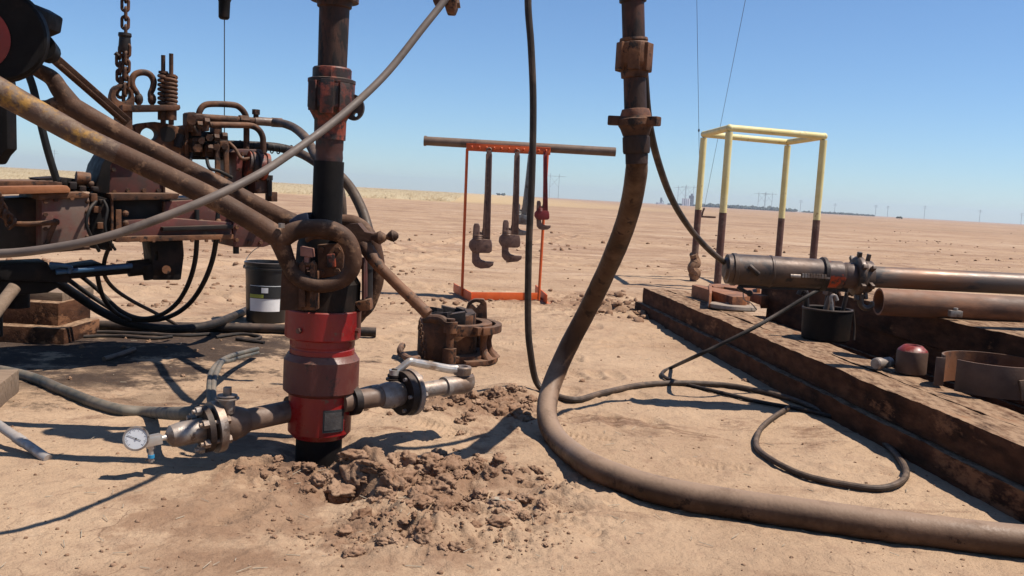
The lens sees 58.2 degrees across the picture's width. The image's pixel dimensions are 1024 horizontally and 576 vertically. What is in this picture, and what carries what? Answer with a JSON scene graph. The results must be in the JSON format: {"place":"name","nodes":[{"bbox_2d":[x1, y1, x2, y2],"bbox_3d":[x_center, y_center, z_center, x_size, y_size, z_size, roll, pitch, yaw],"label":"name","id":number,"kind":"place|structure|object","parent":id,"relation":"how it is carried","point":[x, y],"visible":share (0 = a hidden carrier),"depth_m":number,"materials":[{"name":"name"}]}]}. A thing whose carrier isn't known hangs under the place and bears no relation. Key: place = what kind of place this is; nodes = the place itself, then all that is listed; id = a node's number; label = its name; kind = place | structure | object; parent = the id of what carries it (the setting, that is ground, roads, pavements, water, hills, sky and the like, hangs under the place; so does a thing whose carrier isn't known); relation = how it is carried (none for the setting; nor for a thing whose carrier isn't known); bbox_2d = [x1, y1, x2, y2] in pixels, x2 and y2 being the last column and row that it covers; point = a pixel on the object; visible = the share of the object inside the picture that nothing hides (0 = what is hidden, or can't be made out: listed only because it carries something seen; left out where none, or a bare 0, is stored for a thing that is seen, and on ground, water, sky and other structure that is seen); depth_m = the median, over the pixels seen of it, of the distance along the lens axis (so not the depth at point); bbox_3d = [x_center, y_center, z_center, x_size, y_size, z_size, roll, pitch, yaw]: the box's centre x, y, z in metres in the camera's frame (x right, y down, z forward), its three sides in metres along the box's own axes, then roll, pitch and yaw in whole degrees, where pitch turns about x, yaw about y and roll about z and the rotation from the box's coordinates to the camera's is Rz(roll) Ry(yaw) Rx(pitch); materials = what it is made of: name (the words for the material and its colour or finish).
{"place":"outdoors","nodes":[
{"label":"outdoors","id":0,"kind":"place"},
{"bbox_2d":[0,0,62,82],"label":"hook block","id":1,"kind":"object","parent":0,"point":[29,29],"depth_m":3.40,"materials":[{"name":"black metal"}]},
{"bbox_2d":[0,82,16,164],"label":"hanging strap","id":2,"kind":"object","parent":1,"relation":"hanging from","point":[8,134],"visible":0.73,"depth_m":3.88,"materials":[{"name":"black metal"}]},
{"bbox_2d":[0,0,448,257],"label":"grey hose","id":3,"kind":"object","parent":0,"point":[354,104],"visible":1,"depth_m":2.68,"materials":[{"name":"grey rubber"}]},
{"bbox_2d":[433,0,460,15],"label":"hose fitting","id":4,"kind":"object","parent":3,"relation":"attached to","point":[452,7],"visible":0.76,"depth_m":3.19,"materials":[{"name":"metal"}]},
{"bbox_2d":[218,0,230,131],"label":"line weight","id":5,"kind":"object","parent":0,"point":[224,10],"visible":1,"depth_m":5.45,"materials":[{"name":"black metal"}]},
{"bbox_2d":[397,342,420,359],"bbox_3d":[-0.688,0.420,5.985,0.098,0.074,0.366,1,6,-25],"label":"hook","id":6,"kind":"object","parent":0,"point":[401,353],"visible":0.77,"depth_m":5.95,"materials":[{"name":"metal"}]},
{"bbox_2d":[0,167,1023,575],"bbox_3d":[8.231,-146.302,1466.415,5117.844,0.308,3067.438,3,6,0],"label":"ground","id":7,"kind":"structure","parent":0,"point":[668,543],"depth_m":4.16,"materials":[{"name":"beige sand"}]},
{"bbox_2d":[0,369,18,406],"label":"timber plank","id":8,"kind":"object","parent":7,"relation":"on","point":[9,383],"visible":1,"depth_m":4.37,"materials":[{"name":"brown wood"}]},
{"bbox_2d":[0,283,20,316],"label":"pole end","id":9,"kind":"object","parent":7,"relation":"on","point":[9,293],"visible":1,"depth_m":4.58,"materials":[{"name":"beige wood"}]},
{"bbox_2d":[0,420,52,460],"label":"steel rod","id":10,"kind":"object","parent":7,"relation":"on","point":[22,441],"visible":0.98,"depth_m":3.51,"materials":[{"name":"silver metal"}]},
{"bbox_2d":[0,318,98,344],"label":"timber block","id":11,"kind":"object","parent":7,"relation":"on","point":[67,333],"depth_m":5.83,"materials":[{"name":"brown wood"}]},
{"bbox_2d":[3,296,89,325],"bbox_3d":[-3.205,0.138,6.138,0.582,0.158,0.450,3,6,0],"label":"timber block","id":12,"kind":"object","parent":11,"relation":"on","point":[46,312],"depth_m":5.92,"materials":[{"name":"brown wood"}]},
{"bbox_2d":[30,285,93,300],"bbox_3d":[-3.110,0.028,6.227,0.355,0.060,0.450,3,6,0],"label":"timber block","id":13,"kind":"object","parent":12,"relation":"on","point":[56,294],"depth_m":6.00,"materials":[{"name":"brown wood"}]},
{"bbox_2d":[0,365,199,419],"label":"hose","id":14,"kind":"object","parent":7,"relation":"on","point":[164,413],"visible":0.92,"depth_m":4.25,"materials":[{"name":"grey rubber"}]},
{"bbox_2d":[102,347,136,360],"bbox_3d":[-2.366,0.400,5.559,0.041,0.035,0.330,4,6,8],"label":"short rod","id":15,"kind":"object","parent":7,"relation":"on","point":[119,354],"visible":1,"depth_m":5.52,"materials":[{"name":"grey metal"}]},
{"bbox_2d":[83,334,172,339],"bbox_3d":[-2.625,0.329,6.148,0.673,0.031,0.098,2,6,-15],"label":"cable","id":16,"kind":"object","parent":7,"relation":"on","point":[127,336],"visible":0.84,"depth_m":6.16,"materials":[{"name":"black rubber"}]},
{"bbox_2d":[0,53,292,336],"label":"power tong","id":17,"kind":"object","parent":7,"relation":"on","point":[44,210],"visible":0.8,"depth_m":5.16,"materials":[{"name":"metal"}]},
{"bbox_2d":[0,192,16,229],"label":"slack chain","id":18,"kind":"object","parent":17,"relation":"on","point":[11,223],"visible":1,"depth_m":4.58,"materials":[{"name":"metal"}]},
{"bbox_2d":[26,75,60,181],"bbox_3d":[-2.235,-0.773,4.371,0.165,0.528,0.059,1,6,-22],"label":"cable","id":19,"kind":"object","parent":17,"relation":"attached to","point":[44,138],"visible":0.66,"depth_m":4.37,"materials":[{"name":"black rubber"}]},
{"bbox_2d":[52,56,130,125],"bbox_3d":[-2.074,-0.986,4.483,0.107,0.348,0.492,6,7,28],"label":"tong arm","id":20,"kind":"object","parent":17,"relation":"attached to","point":[69,71],"visible":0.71,"depth_m":4.47},
{"bbox_2d":[95,276,131,322],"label":"hanging hose","id":21,"kind":"object","parent":17,"relation":"hanging from","point":[107,303],"visible":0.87,"depth_m":5.45,"materials":[{"name":"black rubber"}]},
{"bbox_2d":[114,0,131,101],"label":"lifting chain","id":22,"kind":"object","parent":17,"relation":"attached to","point":[123,54],"visible":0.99,"depth_m":5.10,"materials":[{"name":"metal"}]},
{"bbox_2d":[80,210,198,320],"bbox_3d":[-2.212,-0.137,5.623,0.980,0.735,0.239,6,6,25],"label":"hanging hose","id":23,"kind":"object","parent":17,"relation":"hanging from","point":[175,304],"visible":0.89,"depth_m":5.67,"materials":[{"name":"black rubber"}]},
{"bbox_2d":[102,244,178,324],"bbox_3d":[-2.274,0.005,5.589,0.179,0.624,1.113,3,6,0],"label":"hanging hose","id":24,"kind":"object","parent":17,"relation":"hanging from","point":[113,287],"visible":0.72,"depth_m":5.53,"materials":[{"name":"rubber"}]},
{"bbox_2d":[69,212,219,322],"bbox_3d":[-2.210,-0.133,5.713,1.089,0.767,0.310,5,6,17],"label":"hanging hose","id":25,"kind":"object","parent":17,"relation":"hanging from","point":[190,302],"visible":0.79,"depth_m":5.75,"materials":[{"name":"black rubber"}]},
{"bbox_2d":[288,146,346,213],"bbox_3d":[-1.120,-0.595,5.205,0.080,0.425,0.865,0,7,-33],"label":"hydraulic hose","id":26,"kind":"object","parent":17,"relation":"attached to","point":[304,155],"visible":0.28,"depth_m":5.19,"materials":[{"name":"rubber"}]},
{"bbox_2d":[271,118,372,322],"bbox_3d":[-1.072,-0.395,4.806,0.187,1.062,1.748,0,7,-31],"label":"hydraulic hose","id":27,"kind":"object","parent":17,"relation":"attached to","point":[350,188],"visible":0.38,"depth_m":4.27,"materials":[{"name":"rubber"}]},
{"bbox_2d":[58,282,245,332],"bbox_3d":[-2.158,0.048,6.863,0.600,0.534,3.275,4,6,10],"label":"supply hose","id":28,"kind":"object","parent":7,"relation":"on","point":[80,297],"visible":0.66,"depth_m":5.93,"materials":[{"name":"black rubber"}]},
{"bbox_2d":[96,330,209,336],"bbox_3d":[-2.572,0.315,6.323,0.948,0.029,0.109,2,6,-15],"label":"cable","id":29,"kind":"object","parent":7,"relation":"on","point":[149,333],"visible":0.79,"depth_m":6.33,"materials":[{"name":"black rubber"}]},
{"bbox_2d":[0,167,463,201],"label":"dry grass","id":30,"kind":"structure","parent":7,"relation":"on","point":[25,173],"depth_m":129.74,"materials":[{"name":"plant"}]},
{"bbox_2d":[99,320,375,336],"bbox_3d":[-2.118,0.288,6.607,2.263,0.083,0.110,2,6,-10],"label":"ground pipe","id":31,"kind":"object","parent":7,"relation":"on","point":[255,328],"visible":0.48,"depth_m":6.62,"materials":[{"name":"metal"}]},
{"bbox_2d":[215,332,264,343],"bbox_3d":[-1.839,0.345,6.408,0.394,0.030,0.219,5,6,19],"label":"cable","id":32,"kind":"object","parent":7,"relation":"on","point":[254,340],"visible":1,"depth_m":6.39,"materials":[{"name":"black rubber"}]},
{"bbox_2d":[243,247,284,323],"bbox_3d":[-1.923,-0.038,7.236,0.387,0.610,0.364,3,6,0],"label":"bucket","id":33,"kind":"object","parent":7,"relation":"on","point":[263,289],"visible":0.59,"depth_m":7.10,"materials":[{"name":"black plastic"}]},
{"bbox_2d":[122,310,474,467],"bbox_3d":[-0.785,0.508,3.705,1.464,0.860,0.298,0,6,-27],"label":"wellhead","id":34,"kind":"object","parent":7,"relation":"on","point":[321,403],"visible":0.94,"depth_m":3.58,"materials":[{"name":"red metal"}]},
{"bbox_2d":[211,351,259,400],"bbox_3d":[-1.425,0.408,4.703,0.100,0.227,2.005,2,6,-11],"label":"pale hose","id":35,"kind":"object","parent":34,"relation":"attached to","point":[221,363],"visible":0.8,"depth_m":4.17,"materials":[{"name":"grey rubber"}]},
{"bbox_2d":[206,347,259,401],"bbox_3d":[-1.429,0.396,4.703,0.093,0.201,2.002,2,6,-10],"label":"pale hose","id":36,"kind":"object","parent":35,"relation":"on","point":[211,372],"visible":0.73,"depth_m":4.23,"materials":[{"name":"grey rubber"}]},
{"bbox_2d":[280,212,431,318],"bbox_3d":[-0.586,-0.097,3.650,0.593,0.380,0.499,3,6,0],"label":"elevator","id":37,"kind":"object","parent":34,"relation":"on","point":[320,257],"visible":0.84,"depth_m":3.49,"materials":[{"name":"black metal"}]},
{"bbox_2d":[0,76,361,292],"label":"elevator link","id":38,"kind":"object","parent":37,"relation":"attached to","point":[280,238],"visible":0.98,"depth_m":3.30,"materials":[{"name":"brown metal"}]},
{"bbox_2d":[32,65,384,319],"bbox_3d":[-1.250,-0.383,3.781,1.467,1.021,0.091,3,6,-6],"label":"elevator link","id":39,"kind":"object","parent":37,"relation":"attached to","point":[66,100],"visible":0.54,"depth_m":3.71,"materials":[{"name":"metal"}]},
{"bbox_2d":[307,0,364,223],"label":"tubing string","id":40,"kind":"object","parent":37,"relation":"on","point":[331,87],"visible":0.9,"depth_m":3.53,"materials":[{"name":"black metal"}]},
{"bbox_2d":[417,298,501,366],"bbox_3d":[-0.349,0.290,6.154,0.558,0.398,0.574,3,6,0],"label":"spider","id":41,"kind":"object","parent":7,"relation":"on","point":[453,335],"visible":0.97,"depth_m":5.99,"materials":[{"name":"metal"}]},
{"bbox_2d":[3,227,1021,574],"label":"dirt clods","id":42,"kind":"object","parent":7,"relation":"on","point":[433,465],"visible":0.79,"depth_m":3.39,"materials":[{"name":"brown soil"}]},
{"bbox_2d":[488,497,514,500],"bbox_3d":[-0.036,0.749,3.267,0.095,0.010,0.022,3,6,0],"label":"dry leaf","id":43,"kind":"object","parent":42,"relation":"on","point":[496,498],"visible":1,"depth_m":3.27,"materials":[{"name":"beige plant"}]},
{"bbox_2d":[423,136,615,303],"bbox_3d":[-0.009,-0.718,9.790,1.934,1.662,1.001,1,6,-17],"label":"wrench rack","id":44,"kind":"object","parent":7,"relation":"on","point":[494,145],"visible":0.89,"depth_m":9.52,"materials":[{"name":"orange metal"}]},
{"bbox_2d":[469,147,493,268],"bbox_3d":[-0.293,-0.825,9.509,0.266,1.252,0.112,3,6,0],"label":"pipe wrench","id":45,"kind":"object","parent":44,"relation":"hanging from","point":[480,242],"visible":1,"depth_m":9.50,"materials":[{"name":"metal"}]},
{"bbox_2d":[499,149,521,261],"bbox_3d":[0.007,-0.848,9.505,0.249,1.166,0.104,3,6,0],"label":"pipe wrench","id":46,"kind":"object","parent":44,"relation":"hanging from","point":[509,238],"visible":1,"depth_m":9.50,"materials":[{"name":"metal"}]},
{"bbox_2d":[516,152,528,234],"bbox_3d":[0.102,-0.982,9.511,0.180,0.877,0.078,3,6,0],"label":"pipe wrench","id":47,"kind":"object","parent":44,"relation":"hanging from","point":[522,215],"visible":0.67,"depth_m":9.51,"materials":[{"name":"metal"}]},
{"bbox_2d":[534,151,550,229],"bbox_3d":[0.332,-1.004,9.487,0.177,0.814,0.072,3,6,0],"label":"pipe wrench","id":48,"kind":"object","parent":44,"relation":"hanging from","point":[541,213],"visible":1,"depth_m":9.48,"materials":[{"name":"red metal"}]},
{"bbox_2d":[682,194,693,205],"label":"grain silo","id":49,"kind":"object","parent":7,"relation":"on","point":[689,201],"visible":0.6,"depth_m":1391.69,"materials":[{"name":"white metal"}]},
{"bbox_2d":[701,208,715,217],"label":"anchor stake","id":50,"kind":"object","parent":7,"relation":"on","point":[702,216],"visible":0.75,"depth_m":86.96,"materials":[{"name":"metal"}]},
{"bbox_2d":[703,0,745,211],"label":"guy wire","id":51,"kind":"object","parent":50,"relation":"attached to","point":[727,90],"visible":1,"depth_m":62.09,"materials":[{"name":"metal"}]},
{"bbox_2d":[524,0,909,491],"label":"black hose","id":52,"kind":"object","parent":7,"relation":"on","point":[899,458],"visible":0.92,"depth_m":4.77,"materials":[{"name":"rubber"}]},
{"bbox_2d":[693,203,797,211],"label":"tree line","id":53,"kind":"object","parent":7,"relation":"on","point":[768,208],"visible":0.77,"depth_m":1149.36,"materials":[{"name":"green plant"}]},
{"bbox_2d":[660,291,837,418],"bbox_3d":[1.334,0.303,5.482,0.683,0.687,1.390,-3,8,-45],"label":"ground cable","id":54,"kind":"object","parent":7,"relation":"on","point":[752,328],"visible":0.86,"depth_m":5.27,"materials":[{"name":"black rubber"}]},
{"bbox_2d":[690,124,827,283],"bbox_3d":[3.398,-1.040,12.892,1.973,2.267,1.438,1,6,-20],"label":"guard frame","id":55,"kind":"object","parent":7,"relation":"on","point":[728,136],"visible":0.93,"depth_m":12.41,"materials":[{"name":"yellow paint"}]},
{"bbox_2d":[537,0,1023,558],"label":"rotary hose","id":56,"kind":"object","parent":7,"relation":"on","point":[635,120],"visible":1,"depth_m":3.45,"materials":[{"name":"rubber"}]},
{"bbox_2d":[635,301,1023,522],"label":"timber beam","id":57,"kind":"structure","parent":7,"relation":"on","point":[1003,494],"depth_m":4.49,"materials":[{"name":"brown wood"}]},
{"bbox_2d":[642,288,1023,485],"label":"timber beam","id":58,"kind":"structure","parent":57,"relation":"on","point":[992,444],"depth_m":4.63,"materials":[{"name":"brown wood"}]},
{"bbox_2d":[667,290,1023,427],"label":"timber beam","id":59,"kind":"structure","parent":57,"relation":"on","point":[1003,414],"depth_m":4.88,"materials":[{"name":"brown wood"}]},
{"bbox_2d":[691,284,768,307],"bbox_3d":[1.955,0.043,8.134,0.663,0.168,1.228,3,6,0],"label":"brick","id":60,"kind":"object","parent":59,"relation":"on","point":[727,293],"visible":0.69,"depth_m":7.91,"materials":[{"name":"red brick"}]},
{"bbox_2d":[707,302,756,311],"bbox_3d":[1.824,0.152,7.629,0.400,0.059,0.400,3,6,0],"label":"disc","id":61,"kind":"object","parent":59,"relation":"on","point":[729,307],"visible":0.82,"depth_m":7.47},
{"bbox_2d":[801,305,853,342],"bbox_3d":[2.084,0.235,6.101,0.328,0.211,0.328,3,6,0],"label":"tool pan","id":62,"kind":"object","parent":59,"relation":"on","point":[819,324],"visible":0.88,"depth_m":5.97,"materials":[{"name":"black metal"}]},
{"bbox_2d":[796,290,809,307],"bbox_3d":[1.955,0.153,6.153,0.124,0.315,0.040,3,6,0],"label":"hand tool","id":63,"kind":"object","parent":62,"relation":"in","point":[803,293],"visible":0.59,"depth_m":6.13,"materials":[{"name":"metal"}]},
{"bbox_2d":[823,291,833,309],"bbox_3d":[2.060,0.159,6.063,0.098,0.334,0.036,3,6,0],"label":"hand tool","id":64,"kind":"object","parent":62,"relation":"in","point":[827,302],"visible":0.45,"depth_m":6.04,"materials":[{"name":"grey metal"}]},
{"bbox_2d":[829,294,838,310],"bbox_3d":[2.096,0.183,6.015,0.063,0.296,0.024,3,6,0],"label":"hand tool","id":65,"kind":"object","parent":62,"relation":"in","point":[835,296],"visible":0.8,"depth_m":6.00,"materials":[{"name":"metal"}]},
{"bbox_2d":[833,292,840,308],"bbox_3d":[2.156,0.160,6.153,0.071,0.318,0.032,3,6,0],"label":"hand tool","id":66,"kind":"object","parent":62,"relation":"in","point":[838,293],"visible":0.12,"depth_m":6.13,"materials":[{"name":"metal"}]},
{"bbox_2d":[840,292,852,310],"bbox_3d":[2.211,0.164,6.113,0.113,0.329,0.028,3,6,0],"label":"hand tool","id":67,"kind":"object","parent":62,"relation":"in","point":[844,303],"visible":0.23,"depth_m":6.10,"materials":[{"name":"metal"}]},
{"bbox_2d":[852,309,855,339],"bbox_3d":[2.256,0.242,6.067,0.026,0.204,0.048,1,6,-25],"label":"strap","id":68,"kind":"object","parent":62,"relation":"hanging from","point":[854,327],"visible":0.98,"depth_m":6.06,"materials":[{"name":"metal"}]},
{"bbox_2d":[871,357,893,369],"bbox_3d":[2.028,0.411,5.036,0.140,0.067,0.068,-1,7,-37],"label":"steel plug","id":69,"kind":"object","parent":59,"relation":"on","point":[878,363],"visible":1,"depth_m":5.00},
{"bbox_2d":[895,344,927,375],"bbox_3d":[2.160,0.384,4.970,0.158,0.152,0.158,3,6,0],"label":"capped pot","id":70,"kind":"object","parent":59,"relation":"on","point":[911,359],"visible":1,"depth_m":4.91,"materials":[{"name":"metal"}]},
{"bbox_2d":[933,351,1023,400],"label":"split ring","id":71,"kind":"object","parent":59,"relation":"on","point":[990,375],"visible":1,"depth_m":4.44,"materials":[{"name":"brown metal"}]},
{"bbox_2d":[802,210,874,215],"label":"tree line","id":72,"kind":"object","parent":7,"relation":"on","point":[840,213],"visible":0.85,"depth_m":1157.08,"materials":[{"name":"green plant"}]},
{"bbox_2d":[753,315,1023,414],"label":"timber beam","id":73,"kind":"structure","parent":7,"relation":"on","point":[1017,408],"depth_m":5.29,"materials":[{"name":"brown wood"}]},
{"bbox_2d":[766,300,1023,405],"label":"timber beam","id":74,"kind":"structure","parent":73,"relation":"on","point":[875,343],"depth_m":6.17,"materials":[{"name":"brown wood"}]},
{"bbox_2d":[761,289,1023,356],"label":"timber beam","id":75,"kind":"structure","parent":74,"relation":"on","point":[998,337],"depth_m":5.41,"materials":[{"name":"brown wood"}]},
{"bbox_2d":[722,252,1023,310],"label":"tool barrel","id":76,"kind":"object","parent":75,"relation":"on","point":[857,276],"visible":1,"depth_m":4.95,"materials":[{"name":"metal"}]},
{"bbox_2d":[646,73,724,264],"bbox_3d":[0.822,-0.531,4.339,0.113,0.942,1.499,6,7,29],"label":"cable","id":77,"kind":"object","parent":76,"relation":"attached to","point":[676,206],"visible":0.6,"depth_m":4.17,"materials":[{"name":"rubber"}]},
{"bbox_2d":[873,288,1023,321],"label":"rusty pipe","id":78,"kind":"object","parent":75,"relation":"on","point":[912,303],"visible":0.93,"depth_m":5.39,"materials":[{"name":"brown metal"}]},
{"bbox_2d":[947,308,962,316],"bbox_3d":[2.567,0.140,5.326,0.070,0.052,0.040,3,6,0],"label":"clip","id":79,"kind":"object","parent":75,"relation":"on","point":[955,312],"visible":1,"depth_m":5.31,"materials":[{"name":"metal"}]},
{"bbox_2d":[0,0,1023,223],"label":"sky","id":80,"kind":"structure","parent":0,"point":[918,104],"materials":[{"name":"blue"}]},
{"bbox_2d":[687,252,700,279],"bbox_3d":[2.643,-0.324,13.319,0.206,0.418,0.184,3,6,0],"label":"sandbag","id":81,"kind":"object","parent":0,"point":[693,269],"visible":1,"depth_m":13.26,"materials":[{"name":"beige fabric"}]},
{"bbox_2d":[697,31,699,131],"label":"guy wire","id":82,"kind":"object","parent":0,"point":[698,95],"visible":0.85,"depth_m":49.17,"materials":[{"name":"metal"}]}
]}

